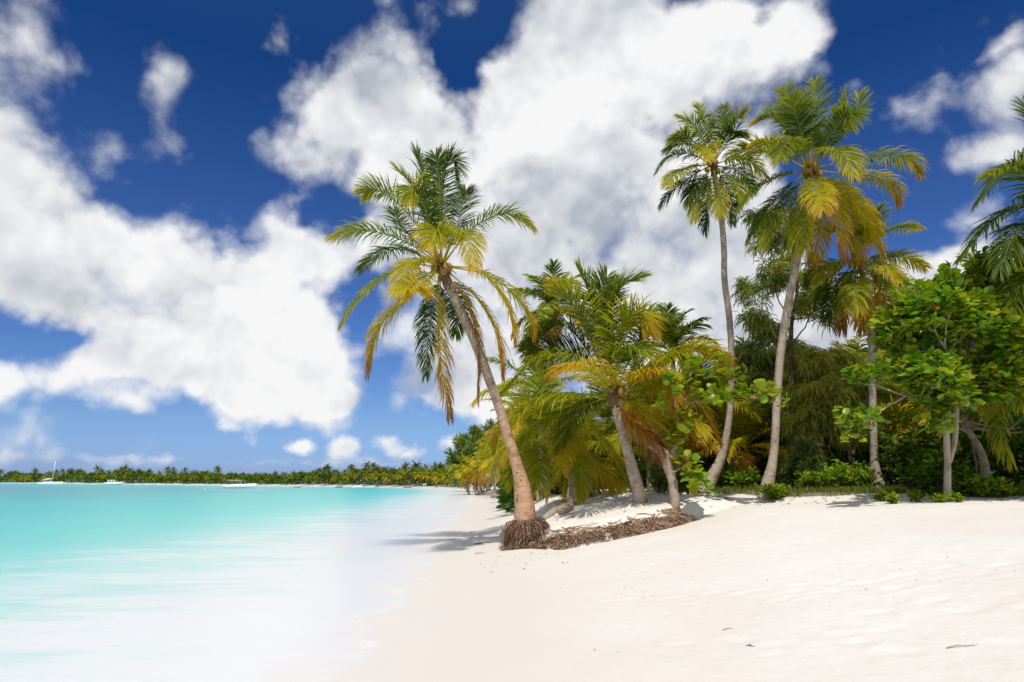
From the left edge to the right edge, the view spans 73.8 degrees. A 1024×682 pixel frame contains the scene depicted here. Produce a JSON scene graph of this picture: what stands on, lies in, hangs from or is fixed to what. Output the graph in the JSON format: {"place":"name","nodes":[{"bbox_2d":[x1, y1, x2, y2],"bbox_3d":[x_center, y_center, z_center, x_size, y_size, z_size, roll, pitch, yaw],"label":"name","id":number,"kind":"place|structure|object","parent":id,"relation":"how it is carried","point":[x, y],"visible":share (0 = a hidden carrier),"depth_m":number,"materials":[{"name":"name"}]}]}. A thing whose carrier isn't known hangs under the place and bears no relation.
{"place":"outdoors","nodes":[
{"label":"outdoors","id":0,"kind":"place"},
{"bbox_2d":[0,482,479,681],"bbox_3d":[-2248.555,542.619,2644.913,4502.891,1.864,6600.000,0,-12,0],"label":"sea water","id":1,"kind":"structure","parent":0,"point":[164,582],"depth_m":13.13,"materials":[{"name":"teal liquid"}]},
{"bbox_2d":[37,461,62,483],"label":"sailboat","id":2,"kind":"object","parent":1,"relation":"on","point":[48,482],"visible":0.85,"depth_m":356.44,"materials":[{"name":"white paint"}]},
{"bbox_2d":[104,480,122,484],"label":"cabin boat","id":3,"kind":"object","parent":1,"relation":"on","point":[111,482],"visible":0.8,"depth_m":307.12,"materials":[{"name":"white paint"}]},
{"bbox_2d":[222,480,256,487],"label":"pontoon boat","id":4,"kind":"object","parent":1,"relation":"on","point":[244,485],"visible":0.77,"depth_m":175.74,"materials":[{"name":"white paint"}]},
{"bbox_2d":[0,481,1023,681],"bbox_3d":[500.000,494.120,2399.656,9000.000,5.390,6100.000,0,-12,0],"label":"beach","id":5,"kind":"structure","parent":0,"point":[895,621],"depth_m":7.98,"materials":[{"name":"white sand"}]},
{"bbox_2d":[93,465,101,472],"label":"palm tree","id":6,"kind":"object","parent":5,"relation":"on","point":[97,468],"visible":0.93,"depth_m":441.68,"materials":[{"name":"green plant"}]},
{"bbox_2d":[117,465,125,478],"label":"palm tree","id":7,"kind":"object","parent":5,"relation":"on","point":[122,469],"visible":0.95,"depth_m":398.65,"materials":[{"name":"green plant"}]},
{"bbox_2d":[0,466,470,487],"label":"woodland","id":8,"kind":"object","parent":5,"relation":"on","point":[90,478],"visible":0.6,"depth_m":301.43,"materials":[{"name":"green plant"}]},
{"bbox_2d":[346,463,355,474],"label":"palm tree","id":9,"kind":"object","parent":5,"relation":"on","point":[351,467],"visible":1,"depth_m":240.19,"materials":[{"name":"green plant"}]},
{"bbox_2d":[360,461,371,482],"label":"palm tree","id":10,"kind":"object","parent":5,"relation":"on","point":[365,465],"visible":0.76,"depth_m":247.47,"materials":[{"name":"green plant"}]},
{"bbox_2d":[362,472,372,483],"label":"palm tree","id":11,"kind":"object","parent":5,"relation":"on","point":[367,476],"visible":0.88,"depth_m":230.21,"materials":[{"name":"green plant"}]},
{"bbox_2d":[368,462,378,472],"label":"palm tree","id":12,"kind":"object","parent":5,"relation":"on","point":[373,464],"visible":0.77,"depth_m":242.38,"materials":[{"name":"green plant"}]},
{"bbox_2d":[370,472,380,484],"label":"palm tree","id":13,"kind":"object","parent":5,"relation":"on","point":[376,474],"visible":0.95,"depth_m":225.91,"materials":[{"name":"green plant"}]},
{"bbox_2d":[371,466,382,476],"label":"palm tree","id":14,"kind":"object","parent":5,"relation":"on","point":[376,468],"visible":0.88,"depth_m":232.53,"materials":[{"name":"green plant"}]},
{"bbox_2d":[380,466,389,477],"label":"palm tree","id":15,"kind":"object","parent":5,"relation":"on","point":[385,470],"visible":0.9,"depth_m":226.43,"materials":[{"name":"green plant"}]},
{"bbox_2d":[381,471,392,484],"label":"palm tree","id":16,"kind":"object","parent":5,"relation":"on","point":[387,476],"visible":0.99,"depth_m":217.00,"materials":[{"name":"green plant"}]},
{"bbox_2d":[394,470,405,483],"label":"palm tree","id":17,"kind":"object","parent":5,"relation":"on","point":[399,476],"visible":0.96,"depth_m":212.26,"materials":[{"name":"green plant"}]},
{"bbox_2d":[399,463,409,475],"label":"palm tree","id":18,"kind":"object","parent":5,"relation":"on","point":[404,468],"visible":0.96,"depth_m":214.80,"materials":[{"name":"green plant"}]},
{"bbox_2d":[406,466,416,483],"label":"palm tree","id":19,"kind":"object","parent":5,"relation":"on","point":[412,469],"visible":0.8,"depth_m":212.36,"materials":[{"name":"green plant"}]},
{"bbox_2d":[409,460,421,473],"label":"palm tree","id":20,"kind":"object","parent":5,"relation":"on","point":[415,465],"visible":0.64,"depth_m":223.83,"materials":[{"name":"green plant"}]},
{"bbox_2d":[412,469,422,484],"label":"palm tree","id":21,"kind":"object","parent":5,"relation":"on","point":[417,474],"visible":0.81,"depth_m":202.67,"materials":[{"name":"green plant"}]},
{"bbox_2d":[418,469,426,480],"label":"palm tree","id":22,"kind":"object","parent":5,"relation":"on","point":[422,474],"visible":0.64,"depth_m":199.88,"materials":[{"name":"green plant"}]},
{"bbox_2d":[420,463,429,472],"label":"palm tree","id":23,"kind":"object","parent":5,"relation":"on","point":[426,466],"visible":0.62,"depth_m":218.68,"materials":[{"name":"green plant"}]},
{"bbox_2d":[423,469,433,485],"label":"palm tree","id":24,"kind":"object","parent":5,"relation":"on","point":[430,474],"visible":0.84,"depth_m":195.69,"materials":[{"name":"green plant"}]},
{"bbox_2d":[427,464,436,484],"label":"palm tree","id":25,"kind":"object","parent":5,"relation":"on","point":[433,468],"visible":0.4,"depth_m":199.44,"materials":[{"name":"green plant"}]},
{"bbox_2d":[430,469,443,486],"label":"palm tree","id":26,"kind":"object","parent":5,"relation":"on","point":[438,474],"visible":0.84,"depth_m":184.73,"materials":[{"name":"yellow plant"}]},
{"bbox_2d":[432,462,444,475],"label":"palm tree","id":27,"kind":"object","parent":5,"relation":"on","point":[438,467],"visible":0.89,"depth_m":193.97,"materials":[{"name":"green plant"}]},
{"bbox_2d":[443,432,479,491],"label":"casuarina tree","id":28,"kind":"object","parent":5,"relation":"on","point":[459,446],"visible":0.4,"depth_m":119.21,"materials":[{"name":"green plant"}]},
{"bbox_2d":[448,454,478,494],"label":"coconut palm","id":29,"kind":"object","parent":5,"relation":"on","point":[465,465],"visible":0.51,"depth_m":95.59,"materials":[{"name":"yellow plant"}]},
{"bbox_2d":[458,456,486,491],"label":"coconut palm","id":30,"kind":"object","parent":5,"relation":"on","point":[476,484],"visible":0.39,"depth_m":93.92,"materials":[{"name":"yellow plant"}]},
{"bbox_2d":[463,418,495,491],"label":"casuarina tree","id":31,"kind":"object","parent":5,"relation":"on","point":[475,432],"visible":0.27,"depth_m":115.78,"materials":[{"name":"green plant"}]},
{"bbox_2d":[466,448,497,490],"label":"coconut palm","id":32,"kind":"object","parent":5,"relation":"on","point":[488,477],"visible":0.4,"depth_m":87.94,"materials":[{"name":"yellow plant"}]},
{"bbox_2d":[468,442,496,492],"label":"coconut palm","id":33,"kind":"object","parent":5,"relation":"on","point":[494,475],"visible":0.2,"depth_m":80.38,"materials":[{"name":"yellow plant"}]},
{"bbox_2d":[468,439,498,490],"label":"casuarina tree","id":34,"kind":"object","parent":5,"relation":"on","point":[490,486],"visible":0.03,"depth_m":109.18,"materials":[{"name":"green plant"}]},
{"bbox_2d":[474,490,494,494],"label":"driftwood log","id":35,"kind":"object","parent":5,"relation":"on","point":[484,492],"visible":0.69,"depth_m":87.61,"materials":[{"name":"brown wood"}]},
{"bbox_2d":[474,435,501,480],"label":"coconut palm","id":36,"kind":"object","parent":5,"relation":"on","point":[484,461],"visible":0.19,"depth_m":70.72,"materials":[{"name":"yellow plant"}]},
{"bbox_2d":[476,421,510,474],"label":"coconut palm","id":37,"kind":"object","parent":5,"relation":"on","point":[495,458],"visible":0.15,"depth_m":61.08,"materials":[{"name":"green plant"}]},
{"bbox_2d":[482,422,515,464],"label":"coconut palm","id":38,"kind":"object","parent":5,"relation":"on","point":[491,439],"visible":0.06,"depth_m":51.89,"materials":[{"name":"green plant"}]},
{"bbox_2d":[483,396,529,467],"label":"coconut palm","id":39,"kind":"object","parent":5,"relation":"on","point":[494,449],"visible":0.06,"depth_m":43.83,"materials":[{"name":"green plant"}]},
{"bbox_2d":[323,140,696,550],"bbox_3d":[-0.134,-0.387,18.497,10.044,11.745,5.810,0,-12,0],"label":"coconut palm","id":40,"kind":"object","parent":5,"relation":"on","point":[527,526],"visible":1,"depth_m":18.46,"materials":[{"name":"green plant"}]},
{"bbox_2d":[478,384,587,486],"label":"coconut palm","id":41,"kind":"object","parent":5,"relation":"on","point":[525,423],"visible":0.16,"depth_m":35.67,"materials":[{"name":"green plant"}]},
{"bbox_2d":[469,343,605,501],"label":"coconut palm","id":42,"kind":"object","parent":5,"relation":"on","point":[500,387],"visible":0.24,"depth_m":29.72,"materials":[{"name":"green plant"}]},
{"bbox_2d":[504,258,593,497],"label":"coconut palm","id":43,"kind":"object","parent":5,"relation":"on","point":[535,293],"visible":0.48,"depth_m":31.53,"materials":[{"name":"green plant"}]},
{"bbox_2d":[541,488,575,519],"bbox_3d":[1.413,4.778,19.735,1.251,1.033,0.436,9,-14,-36],"label":"driftwood log","id":44,"kind":"object","parent":5,"relation":"on","point":[551,512],"visible":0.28,"depth_m":19.49,"materials":[{"name":"beige wood"}]},
{"bbox_2d":[494,364,631,504],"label":"coconut palm","id":45,"kind":"object","parent":5,"relation":"on","point":[575,476],"visible":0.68,"depth_m":22.50,"materials":[{"name":"green plant"}]},
{"bbox_2d":[557,487,575,514],"bbox_3d":[1.556,4.602,19.581,0.631,0.806,0.774,0,-12,0],"label":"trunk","id":46,"kind":"object","parent":5,"relation":"on","point":[565,508],"visible":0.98,"depth_m":19.39,"materials":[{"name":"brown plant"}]},
{"bbox_2d":[534,404,659,504],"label":"coconut palm","id":47,"kind":"object","parent":5,"relation":"on","point":[594,446],"visible":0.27,"depth_m":26.13,"materials":[{"name":"green plant"}]},
{"bbox_2d":[499,254,743,502],"bbox_3d":[3.132,0.908,19.719,6.629,7.502,5.733,6,-13,-25],"label":"coconut palm","id":48,"kind":"object","parent":5,"relation":"on","point":[603,301],"visible":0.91,"depth_m":19.65,"materials":[{"name":"green plant"}]},
{"bbox_2d":[588,361,667,449],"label":"coconut palm","id":49,"kind":"object","parent":5,"relation":"on","point":[625,382],"visible":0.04,"depth_m":42.13,"materials":[{"name":"green plant"}]},
{"bbox_2d":[599,453,661,488],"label":"shrub","id":50,"kind":"object","parent":5,"relation":"on","point":[627,474],"visible":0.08,"depth_m":33.22,"materials":[{"name":"green plant"}]},
{"bbox_2d":[576,354,734,491],"bbox_3d":[5.415,3.090,25.940,5.885,5.310,6.027,0,-12,0],"label":"coconut palm","id":51,"kind":"object","parent":5,"relation":"on","point":[615,439],"visible":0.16,"depth_m":25.42,"materials":[{"name":"green plant"}]},
{"bbox_2d":[636,456,687,493],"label":"shrub","id":52,"kind":"object","parent":5,"relation":"on","point":[654,472],"visible":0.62,"depth_m":21.91,"materials":[{"name":"green plant"}]},
{"bbox_2d":[630,301,719,433],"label":"coconut palm","id":53,"kind":"object","parent":5,"relation":"on","point":[684,330],"visible":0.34,"depth_m":29.07,"materials":[{"name":"green plant"}]},
{"bbox_2d":[657,461,712,493],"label":"shrub","id":54,"kind":"object","parent":5,"relation":"on","point":[682,485],"visible":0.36,"depth_m":21.41,"materials":[{"name":"green plant"}]},
{"bbox_2d":[625,347,770,475],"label":"coconut palm","id":55,"kind":"object","parent":5,"relation":"on","point":[689,446],"visible":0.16,"depth_m":25.90,"materials":[{"name":"green plant"}]},
{"bbox_2d":[679,443,727,475],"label":"shrub","id":56,"kind":"object","parent":5,"relation":"on","point":[709,464],"visible":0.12,"depth_m":26.39,"materials":[{"name":"green plant"}]},
{"bbox_2d":[653,100,769,491],"bbox_3d":[7.518,-2.177,24.664,4.544,15.516,4.310,0,-12,0],"label":"coconut palm","id":57,"kind":"object","parent":5,"relation":"on","point":[693,188],"visible":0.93,"depth_m":25.04,"materials":[{"name":"green plant"}]},
{"bbox_2d":[694,446,733,484],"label":"shrub","id":58,"kind":"object","parent":5,"relation":"on","point":[707,458],"visible":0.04,"depth_m":28.06,"materials":[{"name":"green plant"}]},
{"bbox_2d":[648,346,789,509],"bbox_3d":[5.479,2.312,18.386,3.590,4.479,2.203,0,-12,0],"label":"sea grape tree","id":59,"kind":"object","parent":5,"relation":"on","point":[682,429],"visible":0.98,"depth_m":18.31,"materials":[{"name":"green plant"}]},
{"bbox_2d":[686,388,761,481],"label":"coconut palm","id":60,"kind":"object","parent":5,"relation":"on","point":[706,443],"depth_m":31.38,"materials":[{"name":"green plant"}]},
{"bbox_2d":[706,461,760,487],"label":"shrub","id":61,"kind":"object","parent":5,"relation":"on","point":[724,479],"visible":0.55,"depth_m":24.01,"materials":[{"name":"green plant"}]},
{"bbox_2d":[679,393,798,487],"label":"coconut palm","id":62,"kind":"object","parent":5,"relation":"on","point":[742,427],"visible":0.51,"depth_m":25.30,"materials":[{"name":"green plant"}]},
{"bbox_2d":[701,335,789,467],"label":"casuarina tree","id":63,"kind":"object","parent":5,"relation":"on","point":[765,365],"visible":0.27,"depth_m":28.19,"materials":[{"name":"green plant"}]},
{"bbox_2d":[729,466,762,488],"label":"shrub","id":64,"kind":"object","parent":5,"relation":"on","point":[742,479],"visible":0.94,"depth_m":22.31,"materials":[{"name":"green plant"}]},
{"bbox_2d":[707,433,785,484],"bbox_3d":[9.646,4.640,26.441,3.681,2.270,3.097,0,-12,0],"label":"shrub","id":65,"kind":"object","parent":5,"relation":"on","point":[765,461],"visible":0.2,"depth_m":26.08,"materials":[{"name":"green plant"}]},
{"bbox_2d":[490,491,1023,649],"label":"leaf litter","id":66,"kind":"object","parent":5,"relation":"on","point":[735,506],"visible":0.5,"depth_m":18.31,"materials":[{"name":"brown plant"}]},
{"bbox_2d":[495,393,1023,511],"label":"undergrowth","id":67,"kind":"object","parent":5,"relation":"on","point":[505,498],"visible":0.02,"depth_m":34.85,"materials":[{"name":"green plant"}]},
{"bbox_2d":[568,378,646,488],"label":"coconut palm","id":68,"kind":"object","parent":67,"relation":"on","point":[606,411],"visible":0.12,"depth_m":37.48,"materials":[{"name":"green plant"}]},
{"bbox_2d":[756,480,791,499],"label":"shrub","id":69,"kind":"object","parent":5,"relation":"on","point":[771,491],"visible":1,"depth_m":19.04,"materials":[{"name":"green plant"}]},
{"bbox_2d":[730,204,858,486],"bbox_3d":[10.185,0.044,25.179,4.521,10.893,3.183,0,-12,0],"label":"casuarina tree","id":70,"kind":"object","parent":5,"relation":"on","point":[766,329],"visible":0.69,"depth_m":25.24,"materials":[{"name":"green plant"}]},
{"bbox_2d":[775,432,827,487],"bbox_3d":[9.402,4.046,21.874,1.887,2.387,1.977,0,-12,0],"label":"shrub","id":71,"kind":"object","parent":5,"relation":"on","point":[805,453],"visible":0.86,"depth_m":22.03,"materials":[{"name":"green plant"}]},
{"bbox_2d":[781,441,861,483],"bbox_3d":[12.098,4.596,26.664,3.447,2.412,2.768,0,-12,0],"label":"shrub","id":72,"kind":"object","parent":5,"relation":"on","point":[839,458],"visible":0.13,"depth_m":26.52,"materials":[{"name":"green plant"}]},
{"bbox_2d":[721,74,928,499],"bbox_3d":[9.924,-2.283,20.466,6.412,13.922,4.591,2,-12,-8],"label":"coconut palm","id":73,"kind":"object","parent":5,"relation":"on","point":[802,225],"visible":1,"depth_m":20.71,"materials":[{"name":"green plant"}]},
{"bbox_2d":[803,461,853,488],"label":"shrub","id":74,"kind":"object","parent":5,"relation":"on","point":[837,470],"visible":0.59,"depth_m":20.62,"materials":[{"name":"green plant"}]},
{"bbox_2d":[765,340,902,482],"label":"casuarina tree","id":75,"kind":"object","parent":5,"relation":"on","point":[821,389],"visible":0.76,"depth_m":24.08,"materials":[{"name":"green plant"}]},
{"bbox_2d":[824,453,861,485],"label":"shrub","id":76,"kind":"object","parent":5,"relation":"on","point":[841,464],"visible":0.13,"depth_m":22.05,"materials":[{"name":"green plant"}]},
{"bbox_2d":[678,483,1023,497],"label":"grass","id":77,"kind":"structure","parent":5,"relation":"on","point":[830,490],"depth_m":19.50,"materials":[{"name":"green plant"}]},
{"bbox_2d":[793,469,832,489],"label":"shrub","id":78,"kind":"object","parent":77,"relation":"on","point":[805,481],"visible":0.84,"depth_m":20.70,"materials":[{"name":"green plant"}]},
{"bbox_2d":[830,334,890,468],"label":"coconut palm","id":79,"kind":"object","parent":5,"relation":"on","point":[851,344],"visible":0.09,"depth_m":30.72,"materials":[{"name":"green plant"}]},
{"bbox_2d":[837,460,888,488],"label":"shrub","id":80,"kind":"object","parent":5,"relation":"on","point":[866,477],"visible":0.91,"depth_m":20.44,"materials":[{"name":"green plant"}]},
{"bbox_2d":[801,200,934,487],"bbox_3d":[11.711,-0.277,22.596,4.822,10.389,3.701,10,-15,-39],"label":"coconut palm","id":81,"kind":"object","parent":5,"relation":"on","point":[862,300],"visible":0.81,"depth_m":22.21,"materials":[{"name":"green plant"}]},
{"bbox_2d":[856,330,897,485],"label":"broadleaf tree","id":82,"kind":"object","parent":5,"relation":"on","point":[887,355],"visible":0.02,"depth_m":33.36,"materials":[{"name":"green plant"}]},
{"bbox_2d":[841,426,922,485],"bbox_3d":[14.030,4.277,25.611,3.453,2.576,2.895,3,-12,-13],"label":"shrub","id":83,"kind":"object","parent":5,"relation":"on","point":[858,455],"visible":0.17,"depth_m":25.38,"materials":[{"name":"green plant"}]},
{"bbox_2d":[872,488,891,500],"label":"seedling","id":84,"kind":"object","parent":5,"relation":"on","point":[878,496],"visible":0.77,"depth_m":16.14,"materials":[{"name":"green plant"}]},
{"bbox_2d":[883,491,900,503],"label":"seedling","id":85,"kind":"object","parent":5,"relation":"on","point":[892,498],"visible":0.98,"depth_m":15.15,"materials":[{"name":"green plant"}]},
{"bbox_2d":[839,354,969,484],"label":"coconut palm","id":86,"kind":"object","parent":5,"relation":"on","point":[898,421],"visible":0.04,"depth_m":25.69,"materials":[{"name":"green plant"}]},
{"bbox_2d":[868,413,943,489],"bbox_3d":[11.887,3.323,20.318,1.954,2.352,2.310,-11,-16,42],"label":"shrub","id":87,"kind":"object","parent":5,"relation":"on","point":[901,452],"visible":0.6,"depth_m":20.09,"materials":[{"name":"green plant"}]},
{"bbox_2d":[904,489,927,501],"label":"seedling","id":88,"kind":"object","parent":5,"relation":"on","point":[916,496],"visible":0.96,"depth_m":15.37,"materials":[{"name":"green plant"}]},
{"bbox_2d":[864,410,972,486],"bbox_3d":[14.297,3.514,22.608,3.931,3.023,3.273,0,-12,0],"label":"shrub","id":89,"kind":"object","parent":5,"relation":"on","point":[919,443],"visible":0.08,"depth_m":22.67,"materials":[{"name":"green plant"}]},
{"bbox_2d":[845,377,998,470],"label":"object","id":90,"kind":"object","parent":5,"relation":"on","point":[908,407],"visible":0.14,"depth_m":23.92,"materials":[{"name":"green plant"}]},
{"bbox_2d":[832,243,1023,501],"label":"broadleaf tree","id":91,"kind":"object","parent":5,"relation":"on","point":[949,309],"visible":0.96,"depth_m":14.98,"materials":[{"name":"green plant"}]},
{"bbox_2d":[891,432,972,495],"bbox_3d":[10.682,3.146,17.313,1.733,1.690,1.650,0,-12,0],"label":"shrub","id":92,"kind":"object","parent":5,"relation":"on","point":[928,476],"visible":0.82,"depth_m":17.15,"materials":[{"name":"green plant"}]},
{"bbox_2d":[923,491,951,502],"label":"seedling","id":93,"kind":"object","parent":5,"relation":"on","point":[939,498],"visible":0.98,"depth_m":14.77,"materials":[{"name":"green plant"}]},
{"bbox_2d":[888,331,1023,482],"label":"broadleaf tree","id":94,"kind":"object","parent":5,"relation":"on","point":[976,445],"visible":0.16,"depth_m":18.29,"materials":[{"name":"green plant"}]},
{"bbox_2d":[948,491,964,502],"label":"seedling","id":95,"kind":"object","parent":5,"relation":"on","point":[956,496],"visible":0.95,"depth_m":14.81,"materials":[{"name":"green plant"}]},
{"bbox_2d":[930,453,984,494],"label":"shrub","id":96,"kind":"object","parent":5,"relation":"on","point":[956,458],"visible":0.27,"depth_m":17.16,"materials":[{"name":"green plant"}]},
{"bbox_2d":[915,340,1022,472],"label":"coconut palm","id":97,"kind":"object","parent":5,"relation":"on","point":[983,417],"visible":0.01,"depth_m":24.89,"materials":[{"name":"green plant"}]},
{"bbox_2d":[925,416,1020,475],"bbox_3d":[14.653,3.477,21.682,3.337,2.578,3.158,0,-12,0],"label":"shrub","id":98,"kind":"object","parent":5,"relation":"on","point":[963,450],"visible":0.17,"depth_m":21.48,"materials":[{"name":"green plant"}]},
{"bbox_2d":[951,472,1011,496],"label":"shrub","id":99,"kind":"object","parent":5,"relation":"on","point":[981,485],"visible":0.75,"depth_m":16.59,"materials":[{"name":"green plant"}]},
{"bbox_2d":[950,250,1023,472],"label":"coconut palm","id":100,"kind":"object","parent":5,"relation":"on","point":[1010,460],"visible":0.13,"depth_m":16.37,"materials":[{"name":"green plant"}]},
{"bbox_2d":[951,95,1023,360],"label":"coconut palm","id":101,"kind":"object","parent":5,"relation":"on","point":[1016,240],"visible":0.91,"depth_m":15.24,"materials":[{"name":"green plant"}]},
{"bbox_2d":[959,411,1023,486],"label":"shrub","id":102,"kind":"object","parent":5,"relation":"on","point":[1016,450],"visible":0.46,"depth_m":19.59,"materials":[{"name":"green plant"}]},
{"bbox_2d":[961,341,1023,419],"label":"broadleaf tree","id":103,"kind":"object","parent":5,"relation":"on","point":[981,344],"visible":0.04,"depth_m":22.10,"materials":[{"name":"green plant"}]},
{"bbox_2d":[970,476,1023,497],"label":"shrub","id":104,"kind":"object","parent":5,"relation":"on","point":[1004,488],"visible":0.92,"depth_m":16.36,"materials":[{"name":"green plant"}]},
{"bbox_2d":[0,0,1023,480],"label":"sky","id":105,"kind":"structure","parent":0,"point":[175,175],"materials":[{"name":"blue"}]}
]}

